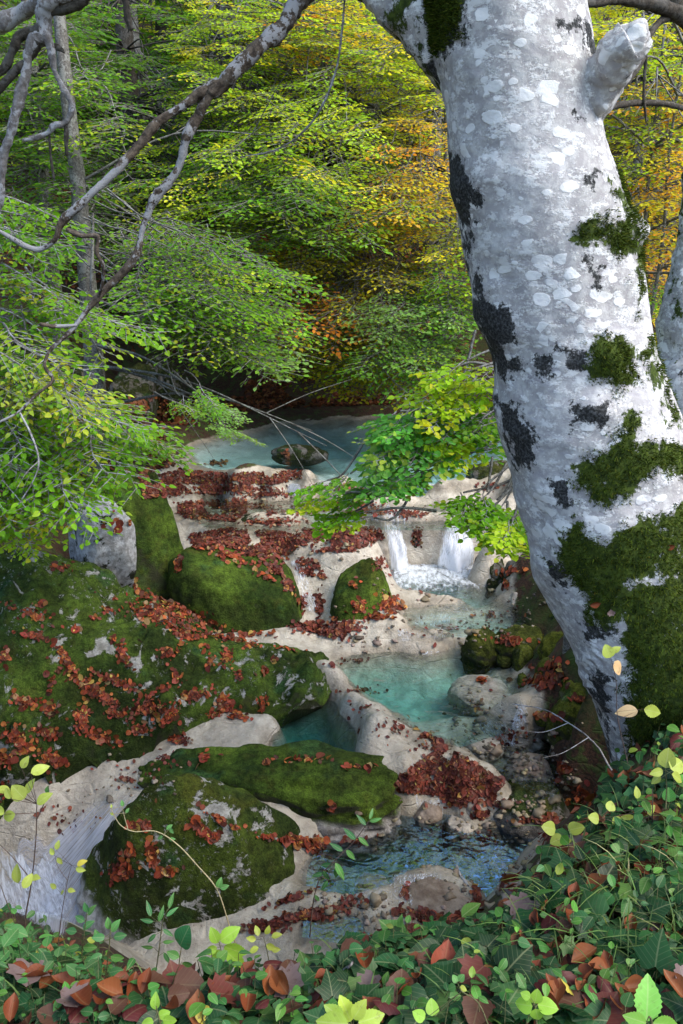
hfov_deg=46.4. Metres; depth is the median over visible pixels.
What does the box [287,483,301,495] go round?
waterfall
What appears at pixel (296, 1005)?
fallen leaf
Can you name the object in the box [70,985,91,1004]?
fallen leaf
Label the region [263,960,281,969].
fallen leaf
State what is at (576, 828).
seedling
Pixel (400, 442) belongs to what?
hazel
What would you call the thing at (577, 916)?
ground plants
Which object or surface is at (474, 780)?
fallen leaves
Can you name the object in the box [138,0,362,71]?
beech tree
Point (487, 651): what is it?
mossy stone
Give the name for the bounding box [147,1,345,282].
beech tree
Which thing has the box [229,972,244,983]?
fallen leaf
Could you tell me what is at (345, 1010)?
seedling
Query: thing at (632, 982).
fallen leaf
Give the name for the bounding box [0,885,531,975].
ivy
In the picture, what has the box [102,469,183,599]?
boulder
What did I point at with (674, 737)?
fallen leaf
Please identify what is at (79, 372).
crag
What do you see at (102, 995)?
fallen leaf
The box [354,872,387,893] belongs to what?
stone
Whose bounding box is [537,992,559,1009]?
fallen leaf
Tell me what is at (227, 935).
seedling
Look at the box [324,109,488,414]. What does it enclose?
beech tree
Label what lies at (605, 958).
fallen leaf
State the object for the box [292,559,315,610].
water
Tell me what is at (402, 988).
fallen leaf
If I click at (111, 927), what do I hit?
seedling
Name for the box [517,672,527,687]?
mossy stone
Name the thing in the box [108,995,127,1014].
fallen leaf
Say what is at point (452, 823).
stone
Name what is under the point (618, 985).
fallen leaf
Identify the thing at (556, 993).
fallen leaf
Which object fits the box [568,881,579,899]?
fallen leaf
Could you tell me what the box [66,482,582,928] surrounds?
pebbles
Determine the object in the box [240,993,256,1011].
fallen leaf
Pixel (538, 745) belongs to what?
stone
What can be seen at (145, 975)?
fallen leaf
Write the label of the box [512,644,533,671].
mossy stone
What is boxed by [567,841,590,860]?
fallen leaf
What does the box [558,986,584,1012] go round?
fallen leaf
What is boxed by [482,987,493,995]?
fallen leaf
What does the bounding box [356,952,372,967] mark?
fallen leaf
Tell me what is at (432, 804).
water
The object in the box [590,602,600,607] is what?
fallen leaf
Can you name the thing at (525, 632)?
mossy stone
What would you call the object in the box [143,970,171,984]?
fallen leaf
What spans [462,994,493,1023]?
fallen leaf
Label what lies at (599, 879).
fallen leaf
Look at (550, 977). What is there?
fallen leaf
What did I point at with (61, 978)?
fallen leaf
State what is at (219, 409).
beech tree
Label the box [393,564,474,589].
water
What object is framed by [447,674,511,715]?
rock
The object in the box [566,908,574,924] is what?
fallen leaf
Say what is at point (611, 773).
fallen leaf
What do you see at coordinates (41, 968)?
fallen leaf
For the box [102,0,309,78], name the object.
beech tree
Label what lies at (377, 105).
beech tree
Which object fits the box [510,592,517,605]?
rock
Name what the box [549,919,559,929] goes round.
fallen leaf
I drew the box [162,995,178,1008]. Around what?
fallen leaf
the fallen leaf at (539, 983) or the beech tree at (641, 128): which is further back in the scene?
the beech tree at (641, 128)
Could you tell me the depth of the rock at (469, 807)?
5.09 m
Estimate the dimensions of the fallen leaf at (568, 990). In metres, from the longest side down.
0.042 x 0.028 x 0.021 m
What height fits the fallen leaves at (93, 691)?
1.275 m
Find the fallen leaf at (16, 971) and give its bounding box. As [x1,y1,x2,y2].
[6,958,49,986]
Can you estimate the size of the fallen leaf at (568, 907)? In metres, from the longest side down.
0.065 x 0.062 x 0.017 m
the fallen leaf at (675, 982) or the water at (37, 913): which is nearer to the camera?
the fallen leaf at (675, 982)
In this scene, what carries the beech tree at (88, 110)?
on the ground at (424, 700)
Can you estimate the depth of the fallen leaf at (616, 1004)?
1.50 m
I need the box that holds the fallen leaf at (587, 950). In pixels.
[571,942,596,962]
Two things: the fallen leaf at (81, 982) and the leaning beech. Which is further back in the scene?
the leaning beech
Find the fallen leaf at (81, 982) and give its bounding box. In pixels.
[76,979,89,986]
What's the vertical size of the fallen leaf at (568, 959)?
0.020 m
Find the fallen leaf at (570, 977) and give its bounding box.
[557,971,581,989]
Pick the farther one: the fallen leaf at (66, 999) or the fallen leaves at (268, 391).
the fallen leaves at (268, 391)
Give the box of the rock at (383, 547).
[309,524,387,563]
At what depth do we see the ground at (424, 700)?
6.42 m
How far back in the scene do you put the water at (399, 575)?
7.08 m
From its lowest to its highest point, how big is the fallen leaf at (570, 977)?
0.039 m
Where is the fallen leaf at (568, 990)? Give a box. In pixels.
[560,978,573,995]
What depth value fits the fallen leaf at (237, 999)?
1.60 m
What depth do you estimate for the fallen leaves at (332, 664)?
5.51 m
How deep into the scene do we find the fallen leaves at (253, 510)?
8.36 m
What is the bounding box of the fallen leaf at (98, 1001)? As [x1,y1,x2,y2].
[92,994,109,1004]
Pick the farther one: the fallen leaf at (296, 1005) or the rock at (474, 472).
the rock at (474, 472)
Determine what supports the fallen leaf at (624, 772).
on the ground at (424, 700)
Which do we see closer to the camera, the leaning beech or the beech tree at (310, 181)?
the leaning beech
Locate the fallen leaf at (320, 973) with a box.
[315,968,332,978]
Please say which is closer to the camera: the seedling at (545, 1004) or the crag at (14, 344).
the seedling at (545, 1004)
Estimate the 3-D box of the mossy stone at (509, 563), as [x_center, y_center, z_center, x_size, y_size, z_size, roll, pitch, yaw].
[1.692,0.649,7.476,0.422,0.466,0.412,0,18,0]
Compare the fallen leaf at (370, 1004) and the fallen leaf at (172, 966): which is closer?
the fallen leaf at (370, 1004)
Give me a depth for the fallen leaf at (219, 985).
1.63 m
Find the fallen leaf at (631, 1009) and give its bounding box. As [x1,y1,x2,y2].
[621,1002,636,1015]
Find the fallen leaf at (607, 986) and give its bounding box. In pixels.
[596,976,614,992]
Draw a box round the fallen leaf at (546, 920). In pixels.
[541,913,558,933]
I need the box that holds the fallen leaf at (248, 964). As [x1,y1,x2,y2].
[240,960,253,973]
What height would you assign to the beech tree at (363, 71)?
17.857 m
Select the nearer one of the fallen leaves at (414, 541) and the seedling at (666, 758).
the seedling at (666, 758)
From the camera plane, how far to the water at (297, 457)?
10.28 m
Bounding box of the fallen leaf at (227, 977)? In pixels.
[225,975,231,980]
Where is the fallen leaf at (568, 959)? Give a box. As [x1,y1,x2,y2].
[566,954,584,964]
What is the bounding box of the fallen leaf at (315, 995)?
[303,990,319,1004]
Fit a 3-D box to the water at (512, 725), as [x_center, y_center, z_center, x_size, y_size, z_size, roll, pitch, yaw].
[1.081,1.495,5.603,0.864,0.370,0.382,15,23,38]
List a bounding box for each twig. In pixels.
[343,961,353,969]
[448,853,472,889]
[513,704,611,770]
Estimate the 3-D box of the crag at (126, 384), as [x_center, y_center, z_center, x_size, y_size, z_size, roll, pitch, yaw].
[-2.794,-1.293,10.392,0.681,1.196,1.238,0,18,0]
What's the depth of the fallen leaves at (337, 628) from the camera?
6.88 m
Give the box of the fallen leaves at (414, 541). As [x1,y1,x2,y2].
[412,535,418,547]
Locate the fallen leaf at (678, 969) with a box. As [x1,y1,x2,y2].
[674,963,682,977]
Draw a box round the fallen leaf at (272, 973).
[262,964,278,995]
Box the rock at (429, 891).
[407,875,472,924]
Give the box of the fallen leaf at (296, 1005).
[281,998,303,1014]
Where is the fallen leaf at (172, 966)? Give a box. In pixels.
[158,960,199,988]
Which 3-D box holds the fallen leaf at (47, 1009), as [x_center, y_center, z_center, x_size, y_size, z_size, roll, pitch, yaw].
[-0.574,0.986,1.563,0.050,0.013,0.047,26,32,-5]
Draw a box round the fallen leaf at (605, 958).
[601,950,612,967]
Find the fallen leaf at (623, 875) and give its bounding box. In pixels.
[617,868,628,882]
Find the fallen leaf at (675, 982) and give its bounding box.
[663,969,682,997]
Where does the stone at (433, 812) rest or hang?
on the ground at (424, 700)
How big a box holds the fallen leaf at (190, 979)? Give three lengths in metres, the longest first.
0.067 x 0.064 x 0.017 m
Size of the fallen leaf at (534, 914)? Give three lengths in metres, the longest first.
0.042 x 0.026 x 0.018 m
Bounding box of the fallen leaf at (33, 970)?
[24,963,50,976]
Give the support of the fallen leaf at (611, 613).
attached to the beech tree at (554, 226)
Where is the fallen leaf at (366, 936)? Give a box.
[362,931,372,941]
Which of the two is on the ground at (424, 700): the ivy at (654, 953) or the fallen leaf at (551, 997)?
the ivy at (654, 953)
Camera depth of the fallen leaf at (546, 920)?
1.74 m
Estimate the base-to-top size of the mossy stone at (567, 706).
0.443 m
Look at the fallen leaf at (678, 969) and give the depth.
1.51 m
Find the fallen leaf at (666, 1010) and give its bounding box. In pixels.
[661,988,674,1019]
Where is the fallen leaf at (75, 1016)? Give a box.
[68,1005,90,1023]
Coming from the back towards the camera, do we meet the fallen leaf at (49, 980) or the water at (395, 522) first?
the water at (395, 522)
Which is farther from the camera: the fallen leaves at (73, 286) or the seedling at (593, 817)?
the fallen leaves at (73, 286)
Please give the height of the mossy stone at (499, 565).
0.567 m
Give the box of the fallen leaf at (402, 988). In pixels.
[397,977,411,994]
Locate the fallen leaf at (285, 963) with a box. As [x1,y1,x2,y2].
[279,959,298,970]
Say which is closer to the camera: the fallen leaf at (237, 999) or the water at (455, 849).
the fallen leaf at (237, 999)
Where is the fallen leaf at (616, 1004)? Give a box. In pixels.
[610,994,623,1009]
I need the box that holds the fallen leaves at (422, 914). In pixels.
[239,811,576,934]
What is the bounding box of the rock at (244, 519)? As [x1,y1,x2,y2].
[241,514,253,521]
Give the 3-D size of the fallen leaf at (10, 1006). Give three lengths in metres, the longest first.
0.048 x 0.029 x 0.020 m
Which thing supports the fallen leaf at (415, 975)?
on the ivy at (654, 953)
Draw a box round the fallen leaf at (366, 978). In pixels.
[357,969,381,986]
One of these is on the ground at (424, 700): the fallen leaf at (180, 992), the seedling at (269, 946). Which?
the seedling at (269, 946)
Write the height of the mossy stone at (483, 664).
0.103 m
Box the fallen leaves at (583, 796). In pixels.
[476,565,596,807]
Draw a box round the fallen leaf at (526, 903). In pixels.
[503,892,539,918]
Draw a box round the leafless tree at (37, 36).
[0,0,133,211]
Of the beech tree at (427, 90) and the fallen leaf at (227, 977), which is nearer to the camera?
the fallen leaf at (227, 977)
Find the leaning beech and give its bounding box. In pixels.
[587,0,682,415]
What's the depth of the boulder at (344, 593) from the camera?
6.84 m
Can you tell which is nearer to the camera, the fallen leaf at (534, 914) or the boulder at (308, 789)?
the fallen leaf at (534, 914)
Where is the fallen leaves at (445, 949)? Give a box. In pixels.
[0,727,682,1023]
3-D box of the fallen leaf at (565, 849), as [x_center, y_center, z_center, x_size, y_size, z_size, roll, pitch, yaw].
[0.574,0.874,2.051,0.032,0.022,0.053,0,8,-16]
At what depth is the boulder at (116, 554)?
6.26 m
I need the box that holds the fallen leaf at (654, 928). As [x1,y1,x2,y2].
[642,918,661,931]
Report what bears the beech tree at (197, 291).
on the ground at (424, 700)
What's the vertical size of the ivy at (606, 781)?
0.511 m
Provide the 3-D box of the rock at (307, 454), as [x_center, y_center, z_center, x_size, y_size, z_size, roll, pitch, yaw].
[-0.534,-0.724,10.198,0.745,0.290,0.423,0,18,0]
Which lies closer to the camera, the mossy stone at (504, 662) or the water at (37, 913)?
the water at (37, 913)
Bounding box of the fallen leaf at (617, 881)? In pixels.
[610,873,619,890]
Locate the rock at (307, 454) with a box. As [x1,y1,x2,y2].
[271,444,328,466]
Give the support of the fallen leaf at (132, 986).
on the ivy at (654, 953)
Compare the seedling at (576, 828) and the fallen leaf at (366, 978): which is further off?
the seedling at (576, 828)
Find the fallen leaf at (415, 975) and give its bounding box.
[411,968,421,977]
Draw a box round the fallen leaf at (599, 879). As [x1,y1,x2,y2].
[586,873,607,891]
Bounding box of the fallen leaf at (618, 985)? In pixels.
[615,982,628,994]
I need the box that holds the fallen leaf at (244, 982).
[236,978,253,987]
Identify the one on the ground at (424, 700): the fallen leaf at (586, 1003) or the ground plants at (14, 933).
the ground plants at (14, 933)
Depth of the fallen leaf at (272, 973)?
1.65 m
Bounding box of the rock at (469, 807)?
[466,797,489,816]
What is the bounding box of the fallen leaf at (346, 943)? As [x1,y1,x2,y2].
[340,938,360,952]
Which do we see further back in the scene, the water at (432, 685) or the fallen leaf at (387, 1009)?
the water at (432, 685)
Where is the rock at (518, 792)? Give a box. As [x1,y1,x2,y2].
[493,779,570,845]
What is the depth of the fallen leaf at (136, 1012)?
1.56 m
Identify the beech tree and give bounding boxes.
[0,0,112,176]
[0,0,157,172]
[0,0,192,359]
[0,0,682,762]
[0,195,180,371]
[0,304,201,565]
[1,0,204,153]
[21,0,272,318]
[32,0,327,293]
[47,0,343,441]
[77,0,350,177]
[90,213,375,515]
[99,0,444,293]
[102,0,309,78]
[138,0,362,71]
[141,0,398,242]
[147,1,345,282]
[234,0,481,404]
[264,0,410,149]
[273,13,455,281]
[291,23,422,115]
[302,9,472,316]
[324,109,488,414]
[338,42,451,235]
[589,5,682,177]
[591,6,682,88]
[592,10,682,306]
[605,22,682,258]
[608,0,682,344]
[608,23,682,316]
[644,23,682,320]
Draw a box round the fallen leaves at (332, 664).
[33,573,555,852]
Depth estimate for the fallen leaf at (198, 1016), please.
1.55 m
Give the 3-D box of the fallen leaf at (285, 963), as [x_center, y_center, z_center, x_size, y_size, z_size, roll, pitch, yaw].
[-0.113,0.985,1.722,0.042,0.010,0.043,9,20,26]
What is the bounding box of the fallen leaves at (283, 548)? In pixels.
[138,467,504,579]
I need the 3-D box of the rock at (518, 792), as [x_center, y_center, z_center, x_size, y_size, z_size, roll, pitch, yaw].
[1.240,2.003,5.203,0.607,0.499,0.511,0,18,0]
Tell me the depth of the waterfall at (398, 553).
7.90 m
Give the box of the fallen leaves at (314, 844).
[187,748,377,860]
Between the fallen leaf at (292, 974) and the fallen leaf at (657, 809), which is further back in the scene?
the fallen leaf at (657, 809)
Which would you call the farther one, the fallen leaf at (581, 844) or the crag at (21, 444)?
the crag at (21, 444)
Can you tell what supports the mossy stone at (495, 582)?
on the ground at (424, 700)
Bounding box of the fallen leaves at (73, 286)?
[0,136,670,381]
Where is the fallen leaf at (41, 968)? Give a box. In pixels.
[36,965,52,975]
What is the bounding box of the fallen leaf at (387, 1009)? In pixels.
[372,997,400,1015]
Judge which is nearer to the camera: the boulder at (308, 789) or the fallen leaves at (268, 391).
the boulder at (308, 789)
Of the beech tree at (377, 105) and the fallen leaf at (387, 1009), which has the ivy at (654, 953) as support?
the fallen leaf at (387, 1009)
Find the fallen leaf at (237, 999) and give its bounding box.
[231,994,241,1008]
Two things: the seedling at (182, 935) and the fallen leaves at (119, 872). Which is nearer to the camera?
the seedling at (182, 935)
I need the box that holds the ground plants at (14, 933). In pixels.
[0,903,253,996]
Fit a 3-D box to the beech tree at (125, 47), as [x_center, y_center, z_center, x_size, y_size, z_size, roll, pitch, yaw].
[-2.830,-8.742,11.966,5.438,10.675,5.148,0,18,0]
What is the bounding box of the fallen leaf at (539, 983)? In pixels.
[533,979,547,993]
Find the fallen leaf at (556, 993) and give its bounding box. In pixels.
[548,978,565,1001]
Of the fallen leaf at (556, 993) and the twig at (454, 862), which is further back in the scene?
the twig at (454, 862)
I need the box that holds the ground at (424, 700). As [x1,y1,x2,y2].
[0,0,682,1023]
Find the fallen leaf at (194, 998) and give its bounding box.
[186,989,204,1023]
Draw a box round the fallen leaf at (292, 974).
[274,961,303,998]
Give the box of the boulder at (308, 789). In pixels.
[137,739,402,870]
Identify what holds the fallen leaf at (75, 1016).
on the ivy at (654, 953)
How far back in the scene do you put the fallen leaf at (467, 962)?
1.55 m
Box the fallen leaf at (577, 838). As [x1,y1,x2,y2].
[567,835,582,845]
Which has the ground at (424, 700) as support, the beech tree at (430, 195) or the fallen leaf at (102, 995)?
the beech tree at (430, 195)
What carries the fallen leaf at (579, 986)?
on the ivy at (654, 953)
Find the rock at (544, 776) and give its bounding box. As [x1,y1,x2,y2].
[504,752,552,783]
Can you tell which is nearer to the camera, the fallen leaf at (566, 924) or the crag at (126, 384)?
the fallen leaf at (566, 924)
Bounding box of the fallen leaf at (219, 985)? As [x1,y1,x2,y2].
[207,972,238,1003]
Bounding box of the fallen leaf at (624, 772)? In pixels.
[618,770,628,787]
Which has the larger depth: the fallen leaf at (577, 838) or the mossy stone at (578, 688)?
the mossy stone at (578, 688)
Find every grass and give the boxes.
[0,933,259,1023]
[304,925,678,1023]
[472,786,682,972]
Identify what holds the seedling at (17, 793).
on the ground at (424, 700)
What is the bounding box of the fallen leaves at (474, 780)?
[393,730,520,820]
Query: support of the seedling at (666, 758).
on the ground at (424, 700)
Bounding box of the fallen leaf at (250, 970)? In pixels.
[245,968,256,978]
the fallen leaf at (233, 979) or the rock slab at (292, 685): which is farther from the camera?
the rock slab at (292, 685)
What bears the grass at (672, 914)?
on the ground at (424, 700)
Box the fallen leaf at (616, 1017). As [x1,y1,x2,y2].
[582,984,624,1023]
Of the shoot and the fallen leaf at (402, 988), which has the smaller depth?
the fallen leaf at (402, 988)
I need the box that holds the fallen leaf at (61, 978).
[51,971,74,988]
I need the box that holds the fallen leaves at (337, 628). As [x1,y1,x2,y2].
[229,543,407,642]
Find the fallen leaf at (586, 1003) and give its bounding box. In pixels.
[585,997,605,1019]
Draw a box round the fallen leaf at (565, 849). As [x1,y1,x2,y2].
[557,847,570,853]
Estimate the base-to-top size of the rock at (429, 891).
0.110 m
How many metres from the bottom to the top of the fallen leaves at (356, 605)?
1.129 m
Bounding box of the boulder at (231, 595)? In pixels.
[167,539,302,633]
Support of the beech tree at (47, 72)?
on the ground at (424, 700)
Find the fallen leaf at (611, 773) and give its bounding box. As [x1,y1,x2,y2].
[607,768,617,779]
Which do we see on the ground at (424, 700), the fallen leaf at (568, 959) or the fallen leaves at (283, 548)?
the fallen leaves at (283, 548)
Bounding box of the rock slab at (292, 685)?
[0,550,331,819]
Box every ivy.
[0,766,682,1023]
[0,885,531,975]
[592,721,682,812]
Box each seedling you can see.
[0,756,52,943]
[49,840,86,945]
[65,902,113,965]
[88,917,126,978]
[140,893,177,966]
[142,992,176,1023]
[166,925,192,967]
[207,926,245,967]
[246,925,282,959]
[309,809,381,936]
[316,995,384,1023]
[412,974,487,1023]
[515,988,558,1023]
[531,821,584,873]
[588,786,654,846]
[602,644,660,762]
[623,973,676,1023]
[650,748,682,808]
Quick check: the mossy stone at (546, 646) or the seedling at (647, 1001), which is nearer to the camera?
the seedling at (647, 1001)
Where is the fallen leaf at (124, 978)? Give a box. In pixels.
[115,971,128,981]
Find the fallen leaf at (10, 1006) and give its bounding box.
[3,992,18,1021]
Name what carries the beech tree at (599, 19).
on the ground at (424, 700)
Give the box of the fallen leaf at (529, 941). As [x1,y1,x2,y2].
[519,930,533,949]
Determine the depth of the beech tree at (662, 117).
14.12 m
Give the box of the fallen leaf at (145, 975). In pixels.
[137,967,151,993]
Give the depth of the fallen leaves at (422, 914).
4.37 m
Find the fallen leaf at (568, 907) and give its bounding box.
[556,904,580,932]
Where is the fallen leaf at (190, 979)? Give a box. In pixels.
[174,966,205,999]
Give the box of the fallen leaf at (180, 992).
[167,983,189,1006]
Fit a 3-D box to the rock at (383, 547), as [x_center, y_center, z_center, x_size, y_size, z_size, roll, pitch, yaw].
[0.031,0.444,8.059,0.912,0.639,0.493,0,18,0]
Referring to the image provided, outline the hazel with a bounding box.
[286,330,570,653]
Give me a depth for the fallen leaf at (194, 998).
1.57 m
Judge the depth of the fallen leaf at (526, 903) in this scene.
1.85 m
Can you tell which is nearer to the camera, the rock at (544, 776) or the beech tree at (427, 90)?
the rock at (544, 776)
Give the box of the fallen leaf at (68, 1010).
[62,1004,74,1014]
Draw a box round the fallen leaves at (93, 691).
[0,560,307,802]
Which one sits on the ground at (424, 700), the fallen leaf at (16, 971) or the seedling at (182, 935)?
the seedling at (182, 935)
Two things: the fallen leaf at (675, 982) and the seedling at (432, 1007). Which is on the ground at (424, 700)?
the seedling at (432, 1007)
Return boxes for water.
[0,802,129,932]
[17,870,69,923]
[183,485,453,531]
[187,416,501,482]
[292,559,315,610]
[308,815,525,932]
[347,651,519,738]
[357,874,440,903]
[366,506,404,538]
[390,569,546,636]
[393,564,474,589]
[412,765,447,850]
[413,613,449,637]
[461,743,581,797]
[479,702,526,752]
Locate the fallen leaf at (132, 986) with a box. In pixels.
[126,971,140,995]
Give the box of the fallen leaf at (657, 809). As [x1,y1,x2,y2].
[639,801,661,812]
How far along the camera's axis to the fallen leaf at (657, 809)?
2.08 m
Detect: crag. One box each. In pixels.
[0,339,35,361]
[0,419,51,485]
[52,348,107,404]
[107,362,157,435]
[145,350,186,421]
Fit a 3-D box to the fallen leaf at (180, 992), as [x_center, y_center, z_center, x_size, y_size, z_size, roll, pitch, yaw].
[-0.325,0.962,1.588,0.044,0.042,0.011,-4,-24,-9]
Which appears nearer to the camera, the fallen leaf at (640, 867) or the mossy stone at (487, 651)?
the fallen leaf at (640, 867)
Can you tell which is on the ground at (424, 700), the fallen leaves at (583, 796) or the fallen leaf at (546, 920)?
the fallen leaves at (583, 796)
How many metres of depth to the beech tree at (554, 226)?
2.37 m
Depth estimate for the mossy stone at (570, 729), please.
5.33 m
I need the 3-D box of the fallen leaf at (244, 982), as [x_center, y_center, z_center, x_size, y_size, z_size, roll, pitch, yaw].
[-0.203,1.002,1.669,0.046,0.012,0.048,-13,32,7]
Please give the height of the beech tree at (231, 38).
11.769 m
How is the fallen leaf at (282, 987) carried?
on the ivy at (654, 953)
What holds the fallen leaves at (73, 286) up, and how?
on the ground at (424, 700)
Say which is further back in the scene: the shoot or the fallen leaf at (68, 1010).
the shoot
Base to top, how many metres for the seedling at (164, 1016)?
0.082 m
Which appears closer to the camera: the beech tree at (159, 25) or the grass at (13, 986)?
the grass at (13, 986)
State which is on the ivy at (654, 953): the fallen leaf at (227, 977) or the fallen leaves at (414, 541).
the fallen leaf at (227, 977)
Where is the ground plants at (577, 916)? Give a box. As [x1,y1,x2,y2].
[0,723,682,1023]
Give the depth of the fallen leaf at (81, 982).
1.61 m
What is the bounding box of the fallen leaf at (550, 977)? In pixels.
[546,973,558,988]
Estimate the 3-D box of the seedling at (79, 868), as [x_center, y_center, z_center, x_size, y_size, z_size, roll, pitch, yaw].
[-0.748,1.071,2.182,0.124,0.418,0.037,4,18,11]
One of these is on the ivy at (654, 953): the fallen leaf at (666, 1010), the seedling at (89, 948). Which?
the fallen leaf at (666, 1010)
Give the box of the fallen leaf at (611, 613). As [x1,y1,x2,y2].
[607,610,615,615]
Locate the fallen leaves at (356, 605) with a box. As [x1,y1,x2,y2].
[101,510,401,638]
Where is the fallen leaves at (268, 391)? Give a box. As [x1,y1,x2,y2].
[77,336,492,474]
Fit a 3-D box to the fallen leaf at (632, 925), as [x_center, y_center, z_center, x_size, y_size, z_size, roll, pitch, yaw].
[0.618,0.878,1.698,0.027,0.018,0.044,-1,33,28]
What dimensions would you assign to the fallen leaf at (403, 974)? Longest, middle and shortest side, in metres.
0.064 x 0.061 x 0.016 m
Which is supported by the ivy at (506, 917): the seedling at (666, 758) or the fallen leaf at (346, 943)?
the fallen leaf at (346, 943)
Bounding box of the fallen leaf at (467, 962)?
[457,953,491,989]
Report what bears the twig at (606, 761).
on the ground at (424, 700)
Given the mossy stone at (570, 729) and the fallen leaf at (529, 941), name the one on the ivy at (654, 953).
the fallen leaf at (529, 941)
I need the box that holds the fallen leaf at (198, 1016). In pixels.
[195,1005,208,1023]
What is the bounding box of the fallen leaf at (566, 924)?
[555,919,571,933]
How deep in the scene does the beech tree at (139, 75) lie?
14.19 m
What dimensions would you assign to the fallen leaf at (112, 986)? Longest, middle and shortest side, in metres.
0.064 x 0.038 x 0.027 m
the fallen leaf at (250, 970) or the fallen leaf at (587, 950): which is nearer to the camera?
the fallen leaf at (587, 950)
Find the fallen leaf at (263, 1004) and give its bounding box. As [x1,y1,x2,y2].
[255,999,269,1008]
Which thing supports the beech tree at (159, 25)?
on the ground at (424, 700)
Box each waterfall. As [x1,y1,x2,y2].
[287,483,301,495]
[387,525,408,571]
[438,526,474,573]
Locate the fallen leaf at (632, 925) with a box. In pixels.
[624,913,636,928]
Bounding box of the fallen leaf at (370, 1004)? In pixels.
[362,996,383,1022]
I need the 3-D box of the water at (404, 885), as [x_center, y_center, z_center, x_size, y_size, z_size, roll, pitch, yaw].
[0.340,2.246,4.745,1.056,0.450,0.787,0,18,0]
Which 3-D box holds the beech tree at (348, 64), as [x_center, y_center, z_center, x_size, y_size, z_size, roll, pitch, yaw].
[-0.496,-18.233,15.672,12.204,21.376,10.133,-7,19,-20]
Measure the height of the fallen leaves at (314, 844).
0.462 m
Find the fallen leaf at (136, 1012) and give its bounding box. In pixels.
[122,1004,146,1021]
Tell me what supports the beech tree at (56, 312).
on the ground at (424, 700)
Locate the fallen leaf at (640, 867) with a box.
[634,861,648,873]
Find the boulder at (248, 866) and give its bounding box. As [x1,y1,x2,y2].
[76,773,351,944]
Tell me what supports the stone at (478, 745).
on the ground at (424, 700)
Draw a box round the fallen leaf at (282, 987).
[269,970,288,994]
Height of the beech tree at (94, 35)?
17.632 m
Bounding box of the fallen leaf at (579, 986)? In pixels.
[575,979,586,989]
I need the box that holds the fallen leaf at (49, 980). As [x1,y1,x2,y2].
[39,970,57,988]
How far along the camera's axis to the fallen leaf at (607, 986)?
1.54 m
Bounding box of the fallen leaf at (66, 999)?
[56,982,93,1006]
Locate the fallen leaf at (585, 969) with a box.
[578,963,594,979]
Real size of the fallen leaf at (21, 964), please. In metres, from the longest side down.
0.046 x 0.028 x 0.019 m
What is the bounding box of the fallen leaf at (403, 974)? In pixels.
[386,969,413,1004]
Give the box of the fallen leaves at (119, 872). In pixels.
[100,801,276,886]
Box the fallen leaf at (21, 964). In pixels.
[6,961,27,970]
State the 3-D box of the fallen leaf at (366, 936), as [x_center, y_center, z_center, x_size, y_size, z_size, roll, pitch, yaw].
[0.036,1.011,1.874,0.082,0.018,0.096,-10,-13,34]
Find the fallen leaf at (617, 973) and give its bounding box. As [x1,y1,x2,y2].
[595,971,620,985]
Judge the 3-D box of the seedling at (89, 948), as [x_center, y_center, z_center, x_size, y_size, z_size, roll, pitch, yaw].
[-0.612,1.064,1.920,0.146,0.311,0.036,2,18,6]
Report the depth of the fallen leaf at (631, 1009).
1.49 m
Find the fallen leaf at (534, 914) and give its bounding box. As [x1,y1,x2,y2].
[529,907,537,925]
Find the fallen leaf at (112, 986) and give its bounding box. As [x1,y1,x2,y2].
[96,976,122,996]
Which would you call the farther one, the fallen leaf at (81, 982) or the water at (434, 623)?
the water at (434, 623)
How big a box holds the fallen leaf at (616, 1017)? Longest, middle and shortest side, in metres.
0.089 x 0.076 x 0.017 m
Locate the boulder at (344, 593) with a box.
[330,558,391,620]
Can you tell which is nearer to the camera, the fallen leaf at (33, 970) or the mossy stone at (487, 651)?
the fallen leaf at (33, 970)
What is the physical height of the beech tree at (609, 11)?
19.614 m
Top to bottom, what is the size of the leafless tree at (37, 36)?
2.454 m
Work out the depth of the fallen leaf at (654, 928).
1.70 m
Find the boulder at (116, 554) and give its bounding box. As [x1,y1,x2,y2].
[67,490,136,587]
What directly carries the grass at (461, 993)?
on the ground at (424, 700)
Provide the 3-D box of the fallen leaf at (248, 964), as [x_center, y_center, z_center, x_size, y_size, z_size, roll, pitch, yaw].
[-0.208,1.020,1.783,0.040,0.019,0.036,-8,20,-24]
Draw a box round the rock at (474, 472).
[466,460,506,479]
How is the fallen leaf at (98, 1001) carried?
on the ivy at (654, 953)
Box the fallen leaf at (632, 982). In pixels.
[623,974,642,991]
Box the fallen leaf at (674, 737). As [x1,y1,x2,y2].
[670,733,682,749]
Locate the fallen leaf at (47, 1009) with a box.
[36,1003,57,1023]
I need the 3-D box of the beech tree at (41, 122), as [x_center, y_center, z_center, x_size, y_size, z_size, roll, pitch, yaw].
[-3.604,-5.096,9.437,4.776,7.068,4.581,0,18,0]
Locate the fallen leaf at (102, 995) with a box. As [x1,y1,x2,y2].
[92,992,111,1013]
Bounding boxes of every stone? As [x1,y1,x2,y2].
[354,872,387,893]
[412,801,442,831]
[445,815,472,842]
[460,626,497,674]
[463,733,503,761]
[473,555,504,577]
[478,660,488,667]
[485,574,502,598]
[488,859,512,884]
[495,624,543,667]
[496,654,511,668]
[501,560,514,583]
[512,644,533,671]
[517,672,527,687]
[532,657,549,677]
[533,738,545,751]
[534,710,547,726]
[537,630,563,659]
[544,695,581,749]
[559,679,585,702]
[566,726,572,735]
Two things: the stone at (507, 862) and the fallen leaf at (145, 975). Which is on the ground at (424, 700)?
the stone at (507, 862)
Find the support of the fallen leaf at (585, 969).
on the ivy at (654, 953)
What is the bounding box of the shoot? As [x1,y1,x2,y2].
[110,800,235,942]

